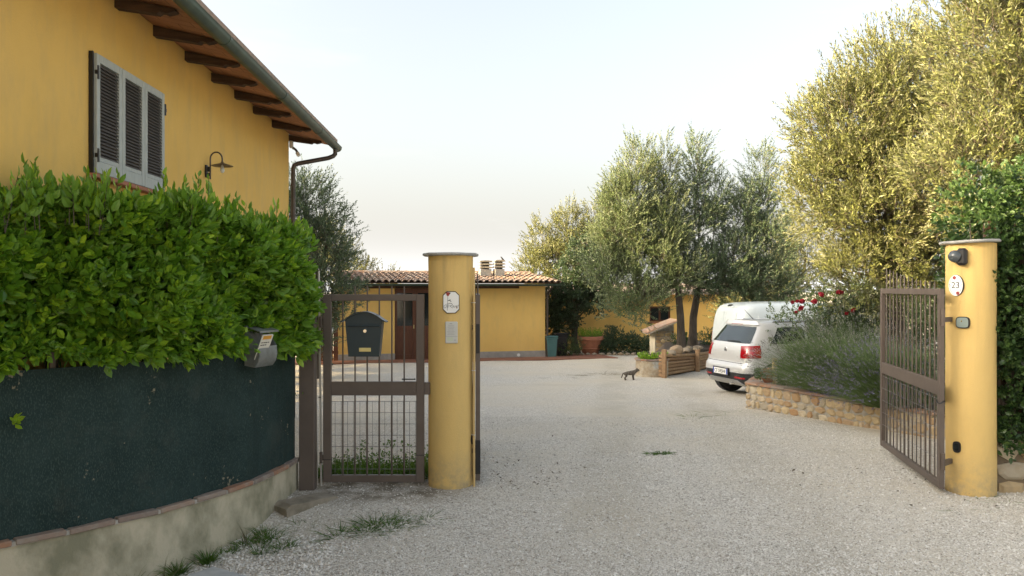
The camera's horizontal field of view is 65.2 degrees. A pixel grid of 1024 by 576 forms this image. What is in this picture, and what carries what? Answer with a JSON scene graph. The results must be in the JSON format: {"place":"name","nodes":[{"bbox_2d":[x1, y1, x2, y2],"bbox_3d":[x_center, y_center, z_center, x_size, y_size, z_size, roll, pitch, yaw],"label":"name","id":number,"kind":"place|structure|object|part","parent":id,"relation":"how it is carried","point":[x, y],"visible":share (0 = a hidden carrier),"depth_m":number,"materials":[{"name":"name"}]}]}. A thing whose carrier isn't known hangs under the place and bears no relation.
{"place":"outdoors","nodes":[
{"label":"outdoors","id":0,"kind":"place"},
{"bbox_2d":[295,354,617,364],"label":"terrace paving","id":1,"kind":"structure","parent":0,"point":[574,356],"depth_m":25.46,"materials":[{"name":"ceramic"}]},
{"bbox_2d":[321,303,337,360],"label":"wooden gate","id":2,"kind":"structure","parent":1,"relation":"on","point":[335,353],"depth_m":24.80,"materials":[{"name":"brown wood"}]},
{"bbox_2d":[545,335,557,356],"bbox_3d":[1.304,1.942,26.732,0.410,0.690,0.447,0,0,-11],"label":"rubbish bin","id":3,"kind":"object","parent":1,"relation":"on","point":[551,345],"visible":0.98,"depth_m":26.59,"materials":[{"name":"plastic"}]},
{"bbox_2d":[553,333,568,355],"bbox_3d":[1.664,1.914,27.180,0.451,0.756,0.491,0,0,-11],"label":"rubbish bin","id":4,"kind":"object","parent":1,"relation":"on","point":[562,339],"visible":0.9,"depth_m":27.02,"materials":[{"name":"black plastic"}]},
{"bbox_2d":[577,335,602,353],"bbox_3d":[2.740,2.005,28.000,0.920,0.650,0.920,0,0,0],"label":"terracotta pot","id":5,"kind":"object","parent":1,"relation":"on","point":[591,346],"visible":0.78,"depth_m":27.69,"materials":[{"name":"ceramic"}]},
{"bbox_2d":[577,327,602,336],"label":"pot plant","id":6,"kind":"object","parent":5,"relation":"on","point":[595,332],"visible":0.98,"depth_m":27.89,"materials":[{"name":"green plant"}]},
{"bbox_2d":[158,292,1023,575],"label":"gravel yard","id":7,"kind":"structure","parent":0,"point":[510,389],"depth_m":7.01,"materials":[{"name":"grey gravel"}]},
{"bbox_2d":[0,457,298,575],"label":"garden wall","id":8,"kind":"structure","parent":7,"relation":"on","point":[135,543],"depth_m":5.34,"materials":[{"name":"concrete"}]},
{"bbox_2d":[0,300,294,539],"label":"shade net","id":9,"kind":"object","parent":8,"relation":"attached to","point":[86,444],"visible":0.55,"depth_m":5.26,"materials":[{"name":"green fabric"}]},
{"bbox_2d":[244,326,278,367],"bbox_3d":[-1.908,0.441,6.096,0.144,0.312,0.232,0,0,19],"label":"metal letter box","id":10,"kind":"object","parent":9,"relation":"attached to","point":[266,356],"visible":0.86,"depth_m":6.04,"materials":[{"name":"metal"}]},
{"bbox_2d":[254,334,272,359],"bbox_3d":[-1.871,0.443,6.037,0.087,0.188,0.146,0,0,19],"label":"newspaper","id":11,"kind":"object","parent":10,"relation":"in","point":[265,341],"visible":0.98,"depth_m":6.01,"materials":[{"name":"beige paper"}]},
{"bbox_2d":[0,152,327,428],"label":"laurel hedge","id":12,"kind":"object","parent":7,"relation":"on","point":[187,276],"visible":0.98,"depth_m":5.11,"materials":[{"name":"green plant"}]},
{"bbox_2d":[0,0,341,369],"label":"yellow house","id":13,"kind":"structure","parent":7,"relation":"on","point":[141,94],"depth_m":6.66,"materials":[{"name":"paint"}]},
{"bbox_2d":[205,151,232,178],"bbox_3d":[-3.071,-1.286,8.394,0.285,0.293,0.224,0,0,-2],"label":"wall lamp","id":14,"kind":"object","parent":13,"relation":"attached to","point":[222,165],"visible":0.99,"depth_m":8.38,"materials":[{"name":"brown metal"}]},
{"bbox_2d":[289,140,300,156],"bbox_3d":[-3.262,-2.093,12.025,0.175,0.244,0.067,0,0,7],"label":"security light","id":15,"kind":"object","parent":13,"relation":"attached to","point":[297,153],"visible":1,"depth_m":12.01,"materials":[{"name":"plastic"}]},
{"bbox_2d":[159,556,190,575],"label":"grass tuft","id":16,"kind":"object","parent":7,"relation":"on","point":[168,568],"visible":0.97,"depth_m":5.32,"materials":[{"name":"green plant"}]},
{"bbox_2d":[153,558,197,575],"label":"grass tuft","id":17,"kind":"object","parent":7,"relation":"on","point":[181,570],"visible":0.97,"depth_m":5.39,"materials":[{"name":"green plant"}]},
{"bbox_2d":[185,546,225,567],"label":"grass tuft","id":18,"kind":"object","parent":7,"relation":"on","point":[206,559],"visible":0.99,"depth_m":5.58,"materials":[{"name":"green plant"}]},
{"bbox_2d":[187,566,244,575],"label":"concrete cover","id":19,"kind":"object","parent":7,"relation":"on","point":[213,571],"visible":1,"depth_m":5.33,"materials":[{"name":"grey concrete"}]},
{"bbox_2d":[212,542,249,553],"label":"grass tuft","id":20,"kind":"object","parent":7,"relation":"on","point":[228,550],"visible":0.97,"depth_m":5.80,"materials":[{"name":"green plant"}]},
{"bbox_2d":[237,517,272,544],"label":"grass tuft","id":21,"kind":"object","parent":7,"relation":"on","point":[245,538],"visible":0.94,"depth_m":5.95,"materials":[{"name":"green plant"}]},
{"bbox_2d":[223,527,290,548],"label":"grass tuft","id":22,"kind":"object","parent":7,"relation":"on","point":[266,538],"visible":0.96,"depth_m":5.97,"materials":[{"name":"green plant"}]},
{"bbox_2d":[245,523,283,537],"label":"grass tuft","id":23,"kind":"object","parent":7,"relation":"on","point":[255,530],"visible":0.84,"depth_m":6.12,"materials":[{"name":"green plant"}]},
{"bbox_2d":[246,534,313,556],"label":"grass tuft","id":24,"kind":"object","parent":7,"relation":"on","point":[270,548],"visible":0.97,"depth_m":5.79,"materials":[{"name":"green plant"}]},
{"bbox_2d":[256,517,323,538],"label":"grass tuft","id":25,"kind":"object","parent":7,"relation":"on","point":[290,526],"visible":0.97,"depth_m":6.20,"materials":[{"name":"green plant"}]},
{"bbox_2d":[274,492,336,517],"bbox_3d":[-1.705,1.786,6.615,0.200,0.096,0.485,0,0,43],"label":"stone step","id":26,"kind":"object","parent":7,"relation":"on","point":[287,508],"visible":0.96,"depth_m":6.52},
{"bbox_2d":[299,310,316,490],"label":"gate pillar","id":27,"kind":"structure","parent":7,"relation":"on","point":[308,429],"depth_m":6.95,"materials":[{"name":"brown metal"}]},
{"bbox_2d":[317,444,317,484],"bbox_3d":[-1.748,0.820,7.140,0.037,1.920,0.011,0,0,0],"label":"thin cane","id":28,"kind":"object","parent":7,"relation":"on","point":[317,464],"visible":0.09,"depth_m":7.14,"materials":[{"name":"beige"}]},
{"bbox_2d":[317,271,321,485],"bbox_3d":[-1.708,0.815,7.114,0.056,1.930,0.036,0,0,22],"label":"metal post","id":29,"kind":"object","parent":7,"relation":"on","point":[320,409],"visible":0.81,"depth_m":7.11,"materials":[{"name":"beige metal"}]},
{"bbox_2d":[289,153,373,378],"bbox_3d":[-5.082,-0.468,19.255,3.572,5.576,2.557,0,0,0],"label":"olive tree","id":30,"kind":"object","parent":7,"relation":"on","point":[320,223],"visible":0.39,"depth_m":19.00,"materials":[{"name":"green plant"}]},
{"bbox_2d":[309,219,401,283],"bbox_3d":[-6.329,-0.350,31.053,4.613,5.700,2.635,0,0,0],"label":"olive tree","id":31,"kind":"object","parent":7,"relation":"on","point":[362,264],"visible":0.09,"depth_m":30.88,"materials":[{"name":"green plant"}]},
{"bbox_2d":[307,511,422,544],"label":"grass tuft","id":32,"kind":"object","parent":7,"relation":"on","point":[354,525],"visible":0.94,"depth_m":6.03,"materials":[{"name":"green plant"}]},
{"bbox_2d":[318,439,427,478],"bbox_3d":[-1.186,1.720,8.346,1.426,0.234,2.332,0,0,0],"label":"ground cover","id":33,"kind":"object","parent":7,"relation":"on","point":[361,467],"visible":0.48,"depth_m":7.51,"materials":[{"name":"green plant"}]},
{"bbox_2d":[352,507,458,533],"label":"grass tuft","id":34,"kind":"object","parent":7,"relation":"on","point":[399,520],"visible":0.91,"depth_m":6.15,"materials":[{"name":"green plant"}]},
{"bbox_2d":[332,260,561,360],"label":"garage","id":35,"kind":"structure","parent":7,"relation":"on","point":[512,313],"depth_m":26.22,"materials":[{"name":"paint"}]},
{"bbox_2d":[395,289,414,358],"bbox_3d":[-3.431,1.160,25.582,0.659,2.280,0.067,0,0,-14],"label":"door","id":36,"kind":"structure","parent":35,"relation":"in","point":[409,305],"depth_m":25.59,"materials":[{"name":"brown wood"}]},
{"bbox_2d":[415,289,428,358],"bbox_3d":[-2.791,1.160,25.746,0.659,2.280,0.067,0,0,-14],"label":"door","id":37,"kind":"structure","parent":35,"relation":"in","point":[417,291],"depth_m":25.76,"materials":[{"name":"brown wood"}]},
{"bbox_2d":[475,289,475,357],"bbox_3d":[-1.505,1.160,26.077,0.659,2.280,0.067,0,0,-14],"label":"door","id":38,"kind":"structure","parent":35,"relation":"in","point":[475,289],"depth_m":26.14,"materials":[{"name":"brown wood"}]},
{"bbox_2d":[423,252,478,489],"bbox_3d":[-0.554,0.818,7.180,0.470,2.264,0.489,0,0,39],"label":"gate post","id":39,"kind":"object","parent":7,"relation":"on","point":[450,418],"visible":0.87,"depth_m":7.01,"materials":[{"name":"paint"}]},
{"bbox_2d":[319,286,429,481],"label":"pedestrian gate","id":40,"kind":"structure","parent":39,"relation":"attached to","point":[419,387],"depth_m":7.06,"materials":[{"name":"brown metal"}]},
{"bbox_2d":[340,311,387,356],"bbox_3d":[-1.286,0.399,6.981,0.394,0.392,0.153,0,0,0],"label":"mailbox","id":41,"kind":"object","parent":40,"relation":"attached to","point":[364,332],"visible":1,"depth_m":6.93,"materials":[{"name":"paint"}]},
{"bbox_2d":[443,291,458,312],"bbox_3d":[-0.531,0.125,6.979,0.144,0.194,0.024,0,0,-5],"label":"rose sign","id":42,"kind":"object","parent":39,"relation":"attached to","point":[450,301],"visible":1,"depth_m":6.97,"materials":[{"name":"white ceramic"}]},
{"bbox_2d":[445,322,457,342],"bbox_3d":[-0.528,0.388,6.978,0.108,0.190,0.024,0,0,-5],"label":"notice plate","id":43,"kind":"object","parent":39,"relation":"attached to","point":[451,332],"visible":1,"depth_m":6.97,"materials":[{"name":"plastic"}]},
{"bbox_2d":[471,268,475,486],"bbox_3d":[-0.339,0.800,7.084,0.024,1.960,0.044,0,0,-42],"label":"conduit","id":44,"kind":"object","parent":39,"relation":"attached to","point":[473,370],"visible":0.94,"depth_m":7.07,"materials":[{"name":"brown"}]},
{"bbox_2d":[472,274,479,480],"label":"driveway gate","id":45,"kind":"structure","parent":39,"relation":"attached to","point":[477,440],"depth_m":7.10,"materials":[{"name":"brown metal"}]},
{"bbox_2d":[509,192,629,281],"bbox_3d":[2.668,-0.810,33.274,5.670,6.620,2.896,0,0,0],"label":"olive tree","id":46,"kind":"object","parent":7,"relation":"on","point":[536,260],"visible":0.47,"depth_m":32.99,"materials":[{"name":"green plant"}]},
{"bbox_2d":[557,335,586,355],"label":"shrub","id":47,"kind":"object","parent":7,"relation":"on","point":[572,351],"visible":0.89,"depth_m":27.08,"materials":[{"name":"green plant"}]},
{"bbox_2d":[545,231,616,353],"bbox_3d":[2.311,0.209,28.245,2.912,4.541,2.232,0,0,0],"label":"evergreen tree","id":48,"kind":"object","parent":7,"relation":"on","point":[573,287],"visible":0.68,"depth_m":27.95,"materials":[{"name":"green plant"}]},
{"bbox_2d":[542,370,623,378],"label":"grass tuft","id":49,"kind":"object","parent":7,"relation":"on","point":[591,375],"visible":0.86,"depth_m":20.22,"materials":[{"name":"green plant"}]},
{"bbox_2d":[580,352,649,354],"bbox_3d":[3.559,2.286,27.660,2.416,0.143,0.189,0,0,-3],"label":"stone edging","id":50,"kind":"object","parent":7,"relation":"on","point":[614,353],"visible":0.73,"depth_m":27.62,"materials":[{"name":"brown stone"}]},
{"bbox_2d":[598,325,649,354],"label":"shrub","id":51,"kind":"object","parent":7,"relation":"on","point":[609,341],"visible":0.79,"depth_m":28.03,"materials":[{"name":"green plant"}]},
{"bbox_2d":[621,368,639,379],"bbox_3d":[2.780,2.022,18.799,0.445,0.286,0.129,0,0,-6],"label":"cat","id":52,"kind":"object","parent":7,"relation":"on","point":[632,373],"visible":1,"depth_m":18.76},
{"bbox_2d":[545,283,740,350],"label":"yellow house","id":53,"kind":"structure","parent":7,"relation":"on","point":[590,321],"depth_m":30.00,"materials":[{"name":"paint"}]},
{"bbox_2d":[649,306,669,322],"bbox_3d":[5.550,1.002,30.013,0.880,0.625,0.185,0,0,0],"label":"window","id":54,"kind":"structure","parent":53,"relation":"in","point":[661,316],"depth_m":30.09,"materials":[{"name":"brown wood"}]},
{"bbox_2d":[634,357,669,376],"bbox_3d":[3.460,2.011,19.780,0.850,0.553,0.863,0,0,0],"label":"round planter","id":55,"kind":"object","parent":7,"relation":"on","point":[648,367],"visible":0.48,"depth_m":19.43,"materials":[{"name":"stone"}]},
{"bbox_2d":[637,351,668,358],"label":"succulent","id":56,"kind":"object","parent":55,"relation":"in","point":[646,356],"visible":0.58,"depth_m":19.58,"materials":[{"name":"green plant"}]},
{"bbox_2d":[642,450,675,454],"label":"grass tuft","id":57,"kind":"object","parent":7,"relation":"on","point":[664,452],"visible":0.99,"depth_m":8.76,"materials":[{"name":"green plant"}]},
{"bbox_2d":[642,318,676,353],"bbox_3d":[4.487,1.617,24.422,0.966,1.366,1.155,0,0,0],"label":"stone hut","id":58,"kind":"object","parent":7,"relation":"on","point":[665,329],"visible":0.52,"depth_m":24.00,"materials":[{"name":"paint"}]},
{"bbox_2d":[650,340,709,375],"bbox_3d":[5.007,2.056,22.965,1.989,0.918,7.558,0,0,11],"label":"tree bed","id":59,"kind":"object","parent":7,"relation":"on","point":[667,345],"visible":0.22,"depth_m":22.18,"materials":[{"name":"soil"}]},
{"bbox_2d":[568,125,714,347],"bbox_3d":[3.531,-1.353,21.885,4.008,6.305,2.895,0,0,0],"label":"olive tree","id":60,"kind":"object","parent":59,"relation":"on","point":[634,220],"visible":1,"depth_m":21.53,"materials":[{"name":"green plant"}]},
{"bbox_2d":[667,350,676,355],"bbox_3d":[3.946,1.628,20.003,0.309,0.163,0.222,0,0,2],"label":"rock","id":61,"kind":"object","parent":59,"relation":"on","point":[673,352],"visible":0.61,"depth_m":19.92,"materials":[{"name":"beige stone"}]},
{"bbox_2d":[670,345,683,353],"bbox_3d":[4.222,1.596,20.500,0.359,0.279,0.263,0,0,-3],"label":"rock","id":62,"kind":"object","parent":59,"relation":"on","point":[678,349],"visible":0.7,"depth_m":20.40,"materials":[{"name":"beige stone"}]},
{"bbox_2d":[667,330,687,344],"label":"shrub","id":63,"kind":"object","parent":59,"relation":"on","point":[675,339],"visible":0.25,"depth_m":22.87,"materials":[{"name":"green plant"}]},
{"bbox_2d":[683,348,689,352],"bbox_3d":[4.558,1.634,20.946,0.212,0.145,0.244,0,0,4],"label":"rock","id":64,"kind":"object","parent":59,"relation":"on","point":[686,350],"visible":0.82,"depth_m":20.87,"materials":[{"name":"beige stone"}]},
{"bbox_2d":[697,326,712,345],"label":"shrub","id":65,"kind":"object","parent":59,"relation":"on","point":[708,338],"visible":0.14,"depth_m":22.95,"materials":[{"name":"green plant"}]},
{"bbox_2d":[674,121,810,345],"bbox_3d":[6.377,-1.482,22.442,4.424,6.563,2.436,0,0,-9],"label":"olive tree","id":66,"kind":"object","parent":59,"relation":"on","point":[759,269],"visible":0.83,"depth_m":22.21,"materials":[{"name":"green plant"}]},
{"bbox_2d":[658,349,708,377],"bbox_3d":[4.891,1.970,21.221,0.207,0.980,4.707,0,0,33],"label":"log fence","id":67,"kind":"object","parent":7,"relation":"on","point":[695,361],"visible":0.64,"depth_m":20.40,"materials":[{"name":"brown wood"}]},
{"bbox_2d":[663,408,768,420],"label":"grass tuft","id":68,"kind":"object","parent":7,"relation":"on","point":[716,413],"visible":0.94,"depth_m":12.35,"materials":[{"name":"plant"}]},
{"bbox_2d":[703,205,843,320],"bbox_3d":[9.321,-0.289,27.814,5.244,5.578,2.899,0,0,0],"label":"olive tree","id":69,"kind":"object","parent":7,"relation":"on","point":[804,261],"visible":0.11,"depth_m":27.53,"materials":[{"name":"green plant"}]},
{"bbox_2d":[706,309,866,390],"bbox_3d":[5.973,1.274,16.140,4.001,1.702,1.720,0,0,-16],"label":"silver car","id":70,"kind":"object","parent":7,"relation":"on","point":[731,344],"visible":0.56,"depth_m":15.31,"materials":[{"name":"paint"}]},
{"bbox_3d":[4.362,0.898,15.678,0.306,0.320,1.324,0,0,-16],"label":"rear window","id":71,"kind":"part","parent":70,"relation":"part of","materials":[{"name":"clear glass"}]},
{"bbox_3d":[5.205,0.899,15.190,0.799,0.322,0.147,0,0,-16],"label":"side window","id":72,"kind":"part","parent":70,"relation":"part of","materials":[{"name":"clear glass"}]},
{"bbox_2d":[711,301,878,341],"bbox_3d":[6.955,1.266,18.993,4.229,1.895,1.850,0,0,-8],"label":"white van","id":73,"kind":"object","parent":7,"relation":"on","point":[731,311],"visible":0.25,"depth_m":18.19,"materials":[{"name":"paint"}]},
{"bbox_3d":[4.932,0.888,19.083,0.117,0.654,0.501,0,0,-8],"label":"door panel","id":74,"kind":"part","parent":73,"relation":"part of","materials":[{"name":"white paint"}]},
{"bbox_3d":[5.036,0.888,18.349,0.117,0.654,0.501,0,0,-8],"label":"door panel","id":75,"kind":"part","parent":73,"relation":"part of","materials":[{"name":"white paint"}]},
{"bbox_2d":[745,376,944,439],"bbox_3d":[6.373,1.831,12.206,5.061,0.681,5.432,0,0,0],"label":"stone bed","id":76,"kind":"object","parent":7,"relation":"on","point":[782,401],"visible":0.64,"depth_m":11.64,"materials":[{"name":"stone"}]},
{"bbox_2d":[760,368,772,382],"bbox_3d":[4.187,1.448,13.150,0.236,0.215,0.232,-18,0,0],"label":"flower pot","id":77,"kind":"object","parent":76,"relation":"on","point":[769,380],"visible":0.34,"depth_m":13.08,"materials":[{"name":"ceramic"}]},
{"bbox_2d":[753,367,765,379],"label":"trailing plant","id":78,"kind":"object","parent":77,"relation":"in","point":[757,373],"visible":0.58,"depth_m":13.07,"materials":[{"name":"green plant"}]},
{"bbox_2d":[775,359,786,384],"bbox_3d":[4.431,1.381,13.150,0.213,0.499,0.215,0,0,0],"label":"mossy post","id":79,"kind":"object","parent":76,"relation":"on","point":[782,377],"visible":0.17,"depth_m":13.12,"materials":[{"name":"green plant"}]},
{"bbox_2d":[763,338,833,394],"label":"lavender","id":80,"kind":"object","parent":76,"relation":"on","point":[788,359],"visible":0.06,"depth_m":12.60,"materials":[{"name":"green plant"}]},
{"bbox_2d":[736,303,936,395],"bbox_3d":[4.824,0.901,11.754,3.064,1.364,2.836,0,0,0],"label":"lavender","id":81,"kind":"object","parent":76,"relation":"on","point":[810,360],"visible":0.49,"depth_m":11.65,"materials":[{"name":"green plant"}]},
{"bbox_2d":[790,290,891,346],"bbox_3d":[5.388,0.819,13.363,1.814,1.585,1.243,0,0,0],"label":"rose bush","id":82,"kind":"object","parent":76,"relation":"on","point":[846,313],"visible":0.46,"depth_m":13.08,"materials":[{"name":"green plant"}]},
{"bbox_2d":[764,282,944,368],"bbox_3d":[6.580,0.694,14.605,3.827,2.055,1.585,0,0,17],"label":"shrub","id":83,"kind":"object","parent":76,"relation":"on","point":[777,317],"visible":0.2,"depth_m":14.78,"materials":[{"name":"green plant"}]},
{"bbox_2d":[798,331,944,416],"bbox_3d":[4.946,1.094,10.662,2.279,1.047,2.098,0,0,0],"label":"lavender","id":84,"kind":"object","parent":76,"relation":"on","point":[867,392],"visible":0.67,"depth_m":10.52,"materials":[{"name":"green plant"}]},
{"bbox_2d":[768,0,1020,364],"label":"olive tree","id":85,"kind":"object","parent":76,"relation":"on","point":[851,158],"visible":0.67,"depth_m":12.53,"materials":[{"name":"green plant"}]},
{"bbox_2d":[910,339,944,417],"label":"shrub","id":86,"kind":"object","parent":76,"relation":"on","point":[932,363],"visible":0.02,"depth_m":9.93,"materials":[{"name":"green plant"}]},
{"bbox_2d":[877,0,1023,261],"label":"olive tree","id":87,"kind":"object","parent":76,"relation":"on","point":[993,133],"visible":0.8,"depth_m":9.74,"materials":[{"name":"green plant"}]},
{"bbox_2d":[797,275,942,350],"bbox_3d":[8.810,0.899,19.807,4.561,2.629,2.194,0,0,34],"label":"shrub","id":88,"kind":"object","parent":7,"relation":"on","point":[869,296],"visible":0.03,"depth_m":20.01,"materials":[{"name":"green plant"}]},
{"bbox_2d":[807,254,944,351],"bbox_3d":[11.036,0.353,21.831,6.015,3.820,2.328,0,0,20],"label":"shrub","id":89,"kind":"object","parent":7,"relation":"on","point":[852,292],"visible":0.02,"depth_m":22.13,"materials":[{"name":"green plant"}]},
{"bbox_2d":[845,256,944,374],"bbox_3d":[9.095,0.754,16.698,4.769,3.053,1.812,0,0,23],"label":"shrub","id":90,"kind":"object","parent":7,"relation":"on","point":[914,315],"visible":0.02,"depth_m":16.75,"materials":[{"name":"green plant"}]},
{"bbox_2d":[939,239,1001,496],"bbox_3d":[3.995,0.765,6.947,0.491,2.369,0.500,0,0,0],"label":"gate post","id":91,"kind":"object","parent":7,"relation":"on","point":[971,390],"visible":0.94,"depth_m":6.78,"materials":[{"name":"paint"}]},
{"bbox_2d":[880,268,952,488],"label":"driveway gate","id":92,"kind":"structure","parent":91,"relation":"attached to","point":[929,384],"depth_m":7.46,"materials":[{"name":"brown metal"}]},
{"bbox_2d":[949,275,964,295],"bbox_3d":[3.810,-0.022,6.860,0.025,0.184,0.132,0,0,-27],"label":"number plaque","id":93,"kind":"object","parent":91,"relation":"attached to","point":[956,285],"visible":1,"depth_m":6.85,"materials":[{"name":"white ceramic"}]},
{"bbox_2d":[953,441,960,452],"bbox_3d":[3.813,1.362,6.854,0.026,0.096,0.066,0,0,-29],"label":"photocell","id":94,"kind":"object","parent":91,"relation":"attached to","point":[956,446],"visible":1,"depth_m":6.84,"materials":[{"name":"black plastic"}]},
{"bbox_2d":[948,248,967,264],"bbox_3d":[3.786,-0.265,6.804,0.105,0.145,0.146,0,0,-39],"label":"warning lamp","id":95,"kind":"object","parent":91,"relation":"attached to","point":[959,256],"visible":1,"depth_m":6.77,"materials":[{"name":"black plastic"}]},
{"bbox_2d":[956,317,969,327],"bbox_3d":[3.839,0.294,6.813,0.032,0.100,0.108,0,0,-43],"label":"key switch","id":96,"kind":"object","parent":91,"relation":"attached to","point":[962,322],"visible":1,"depth_m":6.80,"materials":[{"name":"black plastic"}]},
{"bbox_2d":[940,493,1023,514],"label":"grass tuft","id":97,"kind":"object","parent":7,"relation":"on","point":[976,509],"visible":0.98,"depth_m":6.54,"materials":[{"name":"plant"}]},
{"bbox_2d":[997,433,1023,492],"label":"stone wall","id":98,"kind":"structure","parent":7,"relation":"on","point":[1010,477],"depth_m":6.91,"materials":[{"name":"beige stone"}]},
{"bbox_2d":[927,135,1023,463],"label":"climbing ivy","id":99,"kind":"object","parent":98,"relation":"attached to","point":[1001,218],"visible":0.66,"depth_m":6.93,"materials":[{"name":"green plant"}]},
{"bbox_2d":[201,0,1023,291],"label":"sky","id":100,"kind":"structure","parent":0,"point":[454,122],"materials":[{"name":"white"}]},
{"bbox_2d":[345,424,1018,533],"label":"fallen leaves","id":101,"kind":"object","parent":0,"point":[585,475],"visible":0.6,"depth_m":7.35,"materials":[{"name":"brown plant"}]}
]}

